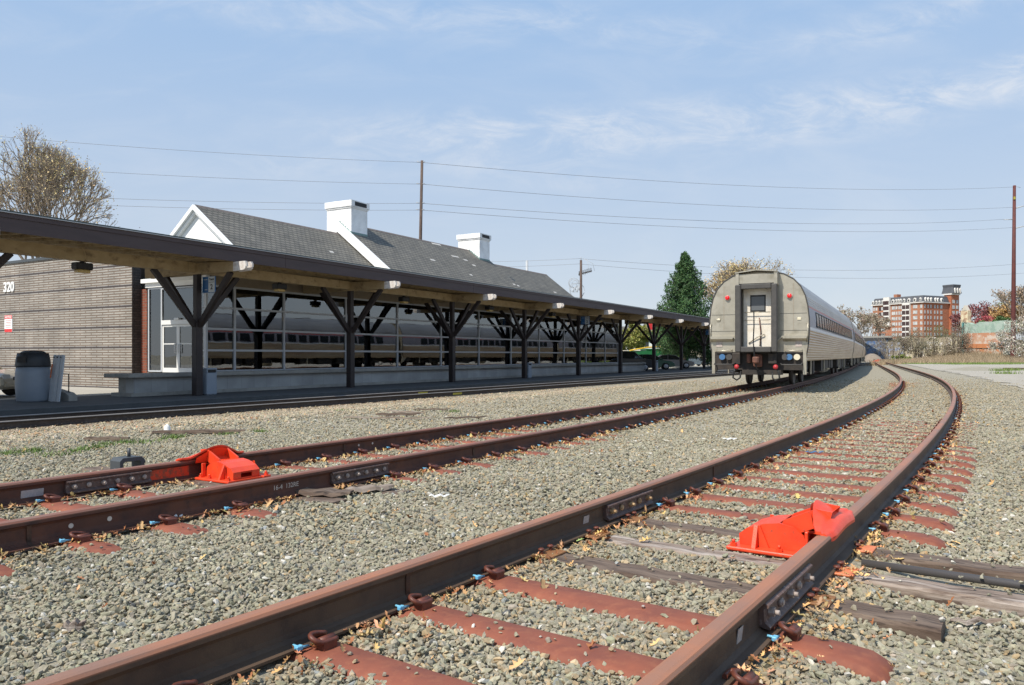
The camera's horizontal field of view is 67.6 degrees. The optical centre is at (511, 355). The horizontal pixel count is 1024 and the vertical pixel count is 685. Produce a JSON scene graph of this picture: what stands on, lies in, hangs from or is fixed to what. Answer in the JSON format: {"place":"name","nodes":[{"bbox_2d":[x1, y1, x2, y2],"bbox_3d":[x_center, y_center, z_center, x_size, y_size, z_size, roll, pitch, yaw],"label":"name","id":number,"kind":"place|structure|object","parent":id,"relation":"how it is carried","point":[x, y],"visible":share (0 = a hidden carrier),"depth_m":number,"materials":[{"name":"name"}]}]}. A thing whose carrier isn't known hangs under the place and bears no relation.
{"place":"outdoors","nodes":[
{"label":"outdoors","id":0,"kind":"place"},
{"bbox_2d":[0,365,709,399],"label":"pavement","id":1,"kind":"structure","parent":0,"point":[85,391],"depth_m":29.55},
{"bbox_2d":[0,367,14,395],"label":"parked car","id":2,"kind":"object","parent":1,"relation":"on","point":[7,382],"visible":0.63,"depth_m":24.57,"materials":[{"name":"beige paint"}]},
{"bbox_2d":[0,123,117,259],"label":"bare tree","id":3,"kind":"object","parent":1,"relation":"on","point":[48,181],"visible":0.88,"depth_m":57.32,"materials":[{"name":"brown plant"}]},
{"bbox_2d":[0,199,618,387],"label":"station building","id":4,"kind":"structure","parent":1,"relation":"on","point":[96,323],"depth_m":35.47,"materials":[{"name":"brick"}]},
{"bbox_2d":[162,325,177,371],"bbox_3d":[-13.612,-0.275,30.412,0.965,1.890,0.144,0,0,30],"label":"door","id":5,"kind":"structure","parent":4,"relation":"in","point":[169,333],"depth_m":30.47,"materials":[{"name":"white"}]},
{"bbox_2d":[148,284,203,371],"bbox_3d":[-13.310,-1.045,30.286,3.405,3.410,0.100,0,0,30],"label":"window","id":6,"kind":"structure","parent":4,"relation":"in","point":[160,306],"depth_m":30.81,"materials":[{"name":"glass"}]},
{"bbox_2d":[178,324,191,371],"bbox_3d":[-12.768,-0.275,29.924,0.965,1.890,0.144,0,0,30],"label":"door","id":7,"kind":"structure","parent":4,"relation":"in","point":[184,330],"depth_m":30.01,"materials":[{"name":"white"}]},
{"bbox_2d":[204,285,233,370],"bbox_3d":[-11.465,-1.030,29.937,0.120,3.440,1.329,0,0,30],"label":"window","id":8,"kind":"structure","parent":4,"relation":"in","point":[218,330],"depth_m":29.97,"materials":[{"name":"glass"}]},
{"bbox_2d":[233,287,282,370],"bbox_3d":[-10.483,-1.030,31.638,0.120,3.440,2.599,0,0,30],"label":"window","id":9,"kind":"structure","parent":4,"relation":"in","point":[257,313],"depth_m":31.59,"materials":[{"name":"glass"}]},
{"bbox_2d":[283,291,345,369],"bbox_3d":[-8.868,-1.030,34.436,0.120,3.440,3.859,0,0,30],"label":"window","id":10,"kind":"structure","parent":4,"relation":"in","point":[313,337],"depth_m":34.25,"materials":[{"name":"glass"}]},
{"bbox_2d":[345,297,396,367],"bbox_3d":[-6.935,-1.030,37.783,0.120,3.440,3.869,0,0,30],"label":"window","id":11,"kind":"structure","parent":4,"relation":"in","point":[375,337],"depth_m":38.04,"materials":[{"name":"glass"}]},
{"bbox_2d":[396,302,440,367],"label":"window","id":12,"kind":"structure","parent":4,"relation":"in","point":[417,330],"depth_m":40.95,"materials":[{"name":"glass"}]},
{"bbox_2d":[440,306,478,366],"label":"window","id":13,"kind":"structure","parent":4,"relation":"in","point":[466,341],"depth_m":44.79,"materials":[{"name":"glass"}]},
{"bbox_2d":[478,310,510,365],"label":"window","id":14,"kind":"structure","parent":4,"relation":"in","point":[494,339],"depth_m":47.81,"materials":[{"name":"glass"}]},
{"bbox_2d":[510,314,538,364],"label":"window","id":15,"kind":"structure","parent":4,"relation":"in","point":[533,341],"depth_m":50.90,"materials":[{"name":"glass"}]},
{"bbox_2d":[539,316,563,363],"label":"window","id":16,"kind":"structure","parent":4,"relation":"in","point":[551,330],"depth_m":54.57,"materials":[{"name":"glass"}]},
{"bbox_2d":[563,318,585,363],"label":"window","id":17,"kind":"structure","parent":4,"relation":"in","point":[569,344],"depth_m":57.41,"materials":[{"name":"glass"}]},
{"bbox_2d":[585,321,604,362],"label":"window","id":18,"kind":"structure","parent":4,"relation":"in","point":[595,338],"depth_m":61.43,"materials":[{"name":"glass"}]},
{"bbox_2d":[605,322,618,362],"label":"window","id":19,"kind":"structure","parent":4,"relation":"in","point":[611,345],"depth_m":64.23,"materials":[{"name":"glass"}]},
{"bbox_2d":[623,351,651,370],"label":"parked car","id":20,"kind":"object","parent":1,"relation":"on","point":[629,356],"visible":0.3,"depth_m":67.21,"materials":[{"name":"grey paint"}]},
{"bbox_2d":[638,354,674,369],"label":"parked car","id":21,"kind":"object","parent":1,"relation":"on","point":[663,364],"visible":0.42,"depth_m":73.23,"materials":[{"name":"teal paint"}]},
{"bbox_2d":[658,355,694,367],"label":"parked car","id":22,"kind":"object","parent":1,"relation":"on","point":[675,359],"visible":0.48,"depth_m":79.29,"materials":[{"name":"grey paint"}]},
{"bbox_2d":[0,525,1023,684],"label":"gravel","id":23,"kind":"structure","parent":0,"point":[144,590],"depth_m":3.66,"materials":[{"name":"gravel"}]},
{"bbox_2d":[63,618,86,631],"bbox_3d":[-1.864,1.146,3.258,0.085,0.047,0.050,0,0,-17],"label":"stone","id":24,"kind":"object","parent":23,"relation":"on","point":[77,624],"visible":1,"depth_m":3.24,"materials":[{"name":"white stone"}]},
{"bbox_2d":[950,616,1001,625],"bbox_3d":[2.095,1.197,3.452,0.222,0.035,0.035,0,0,-1],"label":"bleached stick","id":25,"kind":"object","parent":23,"relation":"on","point":[976,620],"visible":1,"depth_m":3.45,"materials":[{"name":"brown wood"}]},
{"bbox_2d":[0,425,1023,536],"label":"gravel","id":26,"kind":"structure","parent":0,"point":[175,449],"depth_m":7.66,"materials":[{"name":"gravel"}]},
{"bbox_2d":[151,429,245,433],"bbox_3d":[-4.767,1.154,11.646,1.350,0.067,0.140,0,0,-9],"label":"broken plank","id":27,"kind":"object","parent":26,"relation":"on","point":[196,431],"visible":0.95,"depth_m":11.59,"materials":[{"name":"brown wood"}]},
{"bbox_2d":[345,484,393,492],"bbox_3d":[-1.234,1.150,6.635,0.420,0.047,0.160,0,0,-29],"label":"wood offcut","id":28,"kind":"object","parent":26,"relation":"on","point":[366,488],"visible":0.94,"depth_m":6.59,"materials":[{"name":"brown wood"}]},
{"bbox_2d":[0,364,1023,684],"bbox_3d":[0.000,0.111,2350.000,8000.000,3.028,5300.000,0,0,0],"label":"ground","id":29,"kind":"structure","parent":0,"point":[858,374],"depth_m":5.69,"materials":[{"name":"gravel"}]},
{"bbox_2d":[0,518,121,556],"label":"steel tie","id":30,"kind":"object","parent":29,"relation":"on","point":[84,539],"visible":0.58,"depth_m":4.73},
{"bbox_2d":[26,494,208,535],"bbox_3d":[-3.130,1.212,5.767,2.540,0.225,0.256,0,0,32],"label":"steel tie","id":31,"kind":"object","parent":29,"relation":"on","point":[170,523],"visible":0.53,"depth_m":5.30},
{"bbox_2d":[102,483,276,519],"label":"steel tie","id":32,"kind":"object","parent":29,"relation":"on","point":[237,504],"visible":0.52,"depth_m":5.82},
{"bbox_2d":[81,466,346,505],"bbox_3d":[-2.914,1.255,7.114,3.550,0.168,0.242,0,0,32],"label":"timber tie","id":33,"kind":"object","parent":29,"relation":"on","point":[323,498],"visible":0.18,"depth_m":6.40,"materials":[{"name":"brown wood"}]},
{"bbox_2d":[110,448,145,468],"bbox_3d":[-3.664,1.028,7.284,0.192,0.283,0.432,0,0,32],"label":"lever bracket","id":34,"kind":"object","parent":33,"relation":"on","point":[119,462],"visible":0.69,"depth_m":7.23,"materials":[{"name":"metal"}]},
{"bbox_2d":[0,408,459,457],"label":"weeds","id":35,"kind":"object","parent":29,"relation":"on","point":[34,449],"visible":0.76,"depth_m":9.91,"materials":[{"name":"green plant"}]},
{"bbox_2d":[295,487,353,496],"bbox_3d":[-1.586,1.147,6.434,0.500,0.052,0.200,0,0,9],"label":"wood offcut","id":36,"kind":"object","parent":29,"relation":"on","point":[328,492],"visible":0.99,"depth_m":6.37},
{"bbox_2d":[264,460,426,484],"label":"steel tie","id":37,"kind":"object","parent":29,"relation":"on","point":[286,463],"visible":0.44,"depth_m":7.89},
{"bbox_2d":[283,630,475,684],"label":"steel tie","id":38,"kind":"object","parent":29,"relation":"on","point":[398,672],"visible":0.45,"depth_m":2.90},
{"bbox_2d":[308,453,461,474],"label":"steel tie","id":39,"kind":"object","parent":29,"relation":"on","point":[435,468],"visible":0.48,"depth_m":7.92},
{"bbox_2d":[0,368,830,508],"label":"rail","id":40,"kind":"object","parent":29,"relation":"on","point":[20,493],"visible":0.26,"depth_m":8.33,"materials":[{"name":"metal"}]},
{"bbox_2d":[176,445,270,483],"bbox_3d":[-2.729,1.021,7.352,0.630,0.305,0.736,0,0,32],"label":"derail","id":41,"kind":"object","parent":40,"relation":"attached to","point":[227,465],"visible":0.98,"depth_m":7.27,"materials":[{"name":"metal"}]},
{"bbox_2d":[709,269,853,384],"bbox_3d":[13.966,-0.899,36.809,3.263,3.922,26.340,0,0,27],"label":"passenger car","id":42,"kind":"object","parent":40,"relation":"on","point":[762,323],"visible":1,"depth_m":25.60,"materials":[{"name":"silver metal"}]},
{"bbox_2d":[840,315,862,370],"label":"passenger car","id":43,"kind":"object","parent":40,"relation":"on","point":[857,350],"visible":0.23,"depth_m":55.11,"materials":[{"name":"silver metal"}]},
{"bbox_2d":[416,160,424,239],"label":"utility pole","id":44,"kind":"object","parent":29,"relation":"on","point":[421,183],"visible":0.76,"depth_m":74.88,"materials":[{"name":"brown wood"}]},
{"bbox_2d":[350,448,494,468],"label":"steel tie","id":45,"kind":"object","parent":29,"relation":"on","point":[365,453],"visible":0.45,"depth_m":8.43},
{"bbox_2d":[0,363,859,555],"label":"rail","id":46,"kind":"object","parent":29,"relation":"on","point":[28,533],"visible":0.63,"depth_m":6.20,"materials":[{"name":"metal"}]},
{"bbox_2d":[0,363,868,420],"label":"rail","id":47,"kind":"object","parent":29,"relation":"on","point":[70,414],"visible":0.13,"depth_m":24.41,"materials":[{"name":"metal"}]},
{"bbox_2d":[0,209,873,415],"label":"platform","id":48,"kind":"structure","parent":29,"relation":"on","point":[162,259],"depth_m":28.12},
{"bbox_2d":[15,350,50,401],"bbox_3d":[-14.097,0.600,22.479,0.910,1.500,0.939,0,0,30],"label":"trash barrel","id":49,"kind":"object","parent":48,"relation":"on","point":[32,376],"visible":0.96,"depth_m":22.14,"materials":[{"name":"grey plastic"}]},
{"bbox_2d":[48,355,57,401],"bbox_3d":[-13.448,0.670,22.374,0.438,1.395,0.127,0,0,25],"label":"barricade board","id":50,"kind":"object","parent":48,"relation":"on","point":[53,376],"visible":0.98,"depth_m":22.38,"materials":[{"name":"grey"}]},
{"bbox_2d":[56,355,64,401],"bbox_3d":[-13.179,0.670,22.287,0.352,1.379,0.117,0,0,30],"label":"barricade board","id":51,"kind":"object","parent":48,"relation":"on","point":[62,357],"visible":0.97,"depth_m":22.28,"materials":[{"name":"white plastic"}]},
{"bbox_2d":[60,373,76,400],"bbox_3d":[-13.384,0.942,22.892,0.820,0.816,0.260,0,0,30],"label":"base","id":52,"kind":"object","parent":48,"relation":"on","point":[66,395],"visible":0.78,"depth_m":22.73,"materials":[{"name":"grey concrete"}]},
{"bbox_2d":[71,248,92,273],"bbox_3d":[-12.514,-2.774,22.349,0.491,0.708,0.500,0,0,30],"label":"canopy lamp","id":53,"kind":"object","parent":48,"relation":"hanging from","point":[82,267],"visible":1,"depth_m":22.26,"materials":[{"name":"black metal"}]},
{"bbox_2d":[203,276,215,292],"bbox_3d":[-10.177,-2.380,25.673,0.625,0.540,0.047,0,0,30],"label":"platform sign","id":54,"kind":"object","parent":48,"relation":"attached to","point":[209,284],"visible":1,"depth_m":25.63,"materials":[{"name":"blue"}]},
{"bbox_2d":[203,368,216,394],"bbox_3d":[-10.412,0.890,26.200,0.420,0.920,0.440,0,0,30],"label":"litter bin","id":55,"kind":"object","parent":48,"relation":"on","point":[209,381],"visible":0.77,"depth_m":26.03,"materials":[{"name":"grey plastic"}]},
{"bbox_2d":[104,362,645,396],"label":"wall","id":56,"kind":"structure","parent":48,"relation":"on","point":[149,384],"depth_m":32.44,"materials":[{"name":"concrete"}]},
{"bbox_2d":[379,443,521,460],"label":"steel tie","id":57,"kind":"object","parent":29,"relation":"on","point":[496,454],"visible":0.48,"depth_m":8.96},
{"bbox_2d":[23,359,901,684],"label":"rail","id":58,"kind":"object","parent":29,"relation":"on","point":[221,651],"visible":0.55,"depth_m":3.44,"materials":[{"name":"metal"}]},
{"bbox_2d":[415,439,548,455],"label":"steel tie","id":59,"kind":"object","parent":29,"relation":"on","point":[425,442],"visible":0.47,"depth_m":9.45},
{"bbox_2d":[442,435,568,449],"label":"steel tie","id":60,"kind":"object","parent":29,"relation":"on","point":[469,441],"visible":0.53,"depth_m":10.43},
{"bbox_2d":[0,376,1023,435],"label":"gravel","id":61,"kind":"structure","parent":29,"relation":"on","point":[234,418],"depth_m":17.61,"materials":[{"name":"gravel"}]},
{"bbox_2d":[0,383,1023,684],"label":"fallen leaves","id":62,"kind":"object","parent":29,"relation":"on","point":[544,585],"visible":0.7,"depth_m":5.16,"materials":[{"name":"brown plant"}]},
{"bbox_2d":[389,593,764,684],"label":"steel tie","id":63,"kind":"object","parent":29,"relation":"on","point":[563,649],"visible":0.42,"depth_m":3.11,"materials":[{"name":"metal"}]},
{"bbox_2d":[568,258,594,297],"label":"utility pole","id":64,"kind":"object","parent":29,"relation":"on","point":[580,283],"visible":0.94,"depth_m":109.94,"materials":[{"name":"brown wood"}]},
{"bbox_2d":[466,565,893,682],"bbox_3d":[0.425,1.209,3.653,2.540,0.225,0.256,0,0,35],"label":"steel tie","id":65,"kind":"object","parent":29,"relation":"on","point":[874,666],"visible":0.47,"depth_m":3.41,"materials":[{"name":"metal"}]},
{"bbox_2d":[649,251,712,359],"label":"conifer","id":66,"kind":"object","parent":29,"relation":"on","point":[681,296],"visible":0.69,"depth_m":84.94,"materials":[{"name":"green plant"}]},
{"bbox_2d":[462,537,945,641],"bbox_3d":[0.808,1.230,4.098,2.630,0.208,0.212,0,0,34],"label":"timber tie","id":67,"kind":"object","parent":29,"relation":"on","point":[925,625],"visible":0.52,"depth_m":3.69,"materials":[{"name":"brown wood"}]},
{"bbox_2d":[701,252,794,301],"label":"bare tree","id":68,"kind":"object","parent":29,"relation":"on","point":[729,273],"visible":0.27,"depth_m":95.69,"materials":[{"name":"grey plant"}]},
{"bbox_2d":[634,359,956,684],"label":"rail","id":69,"kind":"object","parent":29,"relation":"on","point":[714,650],"visible":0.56,"depth_m":3.34,"materials":[{"name":"metal"}]},
{"bbox_2d":[726,500,854,557],"bbox_3d":[1.687,1.014,4.630,0.630,0.305,0.736,0,0,34],"label":"derail","id":70,"kind":"object","parent":69,"relation":"attached to","point":[785,536],"visible":0.91,"depth_m":4.51,"materials":[{"name":"metal"}]},
{"bbox_2d":[650,497,945,550],"bbox_3d":[1.736,1.209,5.582,2.540,0.225,0.256,0,0,34],"label":"steel tie","id":71,"kind":"object","parent":29,"relation":"on","point":[922,539],"visible":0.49,"depth_m":5.16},
{"bbox_2d":[585,526,1023,617],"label":"timber tie","id":72,"kind":"object","parent":29,"relation":"on","point":[994,601],"visible":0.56,"depth_m":3.92,"materials":[{"name":"grey wood"}]},
{"bbox_2d":[679,487,954,532],"bbox_3d":[2.061,1.209,6.066,2.540,0.225,0.256,0,0,34],"label":"steel tie","id":73,"kind":"object","parent":29,"relation":"on","point":[927,522],"visible":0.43,"depth_m":5.93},
{"bbox_2d":[617,511,1023,580],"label":"timber tie","id":74,"kind":"object","parent":29,"relation":"on","point":[980,568],"visible":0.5,"depth_m":4.43,"materials":[{"name":"grey wood"}]},
{"bbox_2d":[703,477,959,517],"bbox_3d":[2.385,1.209,6.550,2.540,0.225,0.256,0,0,34],"label":"steel tie","id":75,"kind":"object","parent":29,"relation":"on","point":[945,510],"visible":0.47,"depth_m":6.32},
{"bbox_2d":[724,469,963,503],"bbox_3d":[2.708,1.209,7.036,2.540,0.225,0.256,0,0,34],"label":"steel tie","id":76,"kind":"object","parent":29,"relation":"on","point":[809,484],"visible":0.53,"depth_m":6.86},
{"bbox_2d":[747,462,967,492],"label":"steel tie","id":77,"kind":"object","parent":29,"relation":"on","point":[958,488],"visible":0.38,"depth_m":7.34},
{"bbox_2d":[837,304,894,333],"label":"bare tree","id":78,"kind":"object","parent":29,"relation":"on","point":[872,318],"visible":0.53,"depth_m":235.07,"materials":[{"name":"grey plant"}]},
{"bbox_2d":[762,456,970,483],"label":"steel tie","id":79,"kind":"object","parent":29,"relation":"on","point":[954,478],"visible":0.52,"depth_m":7.83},
{"bbox_2d":[858,314,887,335],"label":"bare tree","id":80,"kind":"object","parent":29,"relation":"on","point":[878,321],"visible":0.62,"depth_m":299.46,"materials":[{"name":"grey plant"}]},
{"bbox_2d":[774,451,973,476],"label":"steel tie","id":81,"kind":"object","parent":29,"relation":"on","point":[965,472],"visible":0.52,"depth_m":8.36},
{"bbox_2d":[865,341,887,359],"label":"graffiti wall","id":82,"kind":"structure","parent":29,"relation":"on","point":[871,348],"depth_m":259.50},
{"bbox_2d":[788,446,975,469],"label":"steel tie","id":83,"kind":"object","parent":29,"relation":"on","point":[936,458],"visible":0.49,"depth_m":8.81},
{"bbox_2d":[799,442,976,462],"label":"steel tie","id":84,"kind":"object","parent":29,"relation":"on","point":[940,452],"visible":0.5,"depth_m":9.24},
{"bbox_2d":[810,438,972,454],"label":"steel tie","id":85,"kind":"object","parent":29,"relation":"on","point":[937,447],"visible":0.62,"depth_m":9.87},
{"bbox_2d":[872,331,917,358],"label":"bare shrub","id":86,"kind":"object","parent":29,"relation":"on","point":[902,346],"visible":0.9,"depth_m":157.86,"materials":[{"name":"grey plant"}]},
{"bbox_2d":[818,434,976,449],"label":"steel tie","id":87,"kind":"object","parent":29,"relation":"on","point":[943,441],"visible":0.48,"depth_m":10.34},
{"bbox_2d":[870,284,961,338],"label":"apartment block","id":88,"kind":"structure","parent":29,"relation":"on","point":[906,313],"depth_m":407.93,"materials":[{"name":"brick"}]},
{"bbox_2d":[899,327,938,358],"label":"bare shrub","id":89,"kind":"object","parent":29,"relation":"on","point":[919,352],"visible":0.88,"depth_m":157.57,"materials":[{"name":"grey plant"}]},
{"bbox_2d":[905,337,959,357],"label":"graffiti wall","id":90,"kind":"structure","parent":29,"relation":"on","point":[940,340],"depth_m":168.29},
{"bbox_2d":[861,559,1023,589],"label":"operating rod","id":91,"kind":"object","parent":29,"relation":"on","point":[967,577],"visible":0.82,"depth_m":4.11,"materials":[{"name":"grey metal"}]},
{"bbox_2d":[864,347,1023,365],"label":"dry undergrowth","id":92,"kind":"object","parent":29,"relation":"on","point":[976,356],"visible":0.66,"depth_m":123.71,"materials":[{"name":"brown plant"}]},
{"bbox_2d":[940,319,974,353],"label":"bare shrub","id":93,"kind":"object","parent":29,"relation":"on","point":[958,347],"visible":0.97,"depth_m":155.41,"materials":[{"name":"grey plant"}]},
{"bbox_2d":[905,361,1023,373],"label":"grass","id":94,"kind":"structure","parent":29,"relation":"on","point":[1000,369],"depth_m":100.10,"materials":[{"name":"green plant"}]},
{"bbox_2d":[908,363,1023,387],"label":"gravel lot","id":95,"kind":"structure","parent":29,"relation":"on","point":[1007,378],"depth_m":52.91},
{"bbox_2d":[988,329,1020,355],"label":"blossom shrub","id":96,"kind":"object","parent":29,"relation":"on","point":[992,345],"visible":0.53,"depth_m":142.05,"materials":[{"name":"grey plant"}]},
{"bbox_2d":[988,301,1023,333],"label":"orange tree","id":97,"kind":"object","parent":29,"relation":"on","point":[1000,311],"visible":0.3,"depth_m":223.31,"materials":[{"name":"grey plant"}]},
{"bbox_2d":[996,316,1023,358],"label":"blossom shrub","id":98,"kind":"object","parent":29,"relation":"on","point":[1021,328],"visible":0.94,"depth_m":128.40,"materials":[{"name":"grey plant"}]},
{"bbox_2d":[0,0,1023,352],"label":"sky","id":99,"kind":"structure","parent":0,"point":[847,98],"materials":[{"name":"blue"}]},
{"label":"field","id":100,"kind":"structure","parent":0,"visible":0},
{"bbox_2d":[920,333,947,355],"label":"bare shrub","id":101,"kind":"object","parent":100,"relation":"on","point":[932,348],"visible":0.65,"depth_m":159.84,"materials":[{"name":"grey plant"}]},
{"bbox_2d":[949,300,995,331],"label":"flowering tree","id":102,"kind":"object","parent":100,"relation":"on","point":[956,317],"visible":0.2,"depth_m":229.73,"materials":[{"name":"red plant"}]},
{"bbox_2d":[961,320,1016,353],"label":"ruined warehouse","id":103,"kind":"structure","parent":100,"relation":"on","point":[984,335],"depth_m":155.84,"materials":[{"name":"teal"}]},
{"bbox_2d":[991,286,1023,321],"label":"bare tree","id":104,"kind":"object","parent":100,"relation":"on","point":[1002,297],"visible":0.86,"depth_m":167.35,"materials":[{"name":"grey plant"}]},
{"bbox_2d":[1003,185,1023,356],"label":"transmission pole","id":105,"kind":"object","parent":100,"relation":"on","point":[1013,291],"visible":0.81,"depth_m":136.76,"materials":[{"name":"wood"}]},
{"bbox_2d":[423,203,1001,223],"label":"overhead wire","id":106,"kind":"object","parent":105,"relation":"attached to","point":[679,219],"visible":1,"depth_m":93.41,"materials":[{"name":"grey"}]},
{"bbox_2d":[423,162,1004,189],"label":"overhead wire","id":107,"kind":"object","parent":105,"relation":"attached to","point":[722,184],"visible":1,"depth_m":97.37,"materials":[{"name":"grey"}]},
{"bbox_2d":[424,184,1009,209],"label":"overhead wire","id":108,"kind":"object","parent":105,"relation":"attached to","point":[667,202],"visible":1,"depth_m":91.35,"materials":[{"name":"grey"}]},
{"bbox_2d":[425,210,1012,231],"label":"overhead wire","id":109,"kind":"object","parent":105,"relation":"attached to","point":[714,228],"visible":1,"depth_m":96.88,"materials":[{"name":"grey"}]},
{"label":"grass bank","id":110,"kind":"structure","parent":0,"visible":0},
{"bbox_2d":[622,324,649,349],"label":"leafing tree","id":111,"kind":"object","parent":110,"relation":"on","point":[636,338],"visible":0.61,"depth_m":132.86,"materials":[{"name":"green plant"}]},
{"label":"timber tie","id":112,"kind":"object","parent":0,"visible":0},
{"bbox_2d":[0,364,870,429],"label":"rail","id":113,"kind":"object","parent":112,"relation":"on","point":[28,423],"visible":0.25,"depth_m":22.67,"materials":[{"name":"metal"}]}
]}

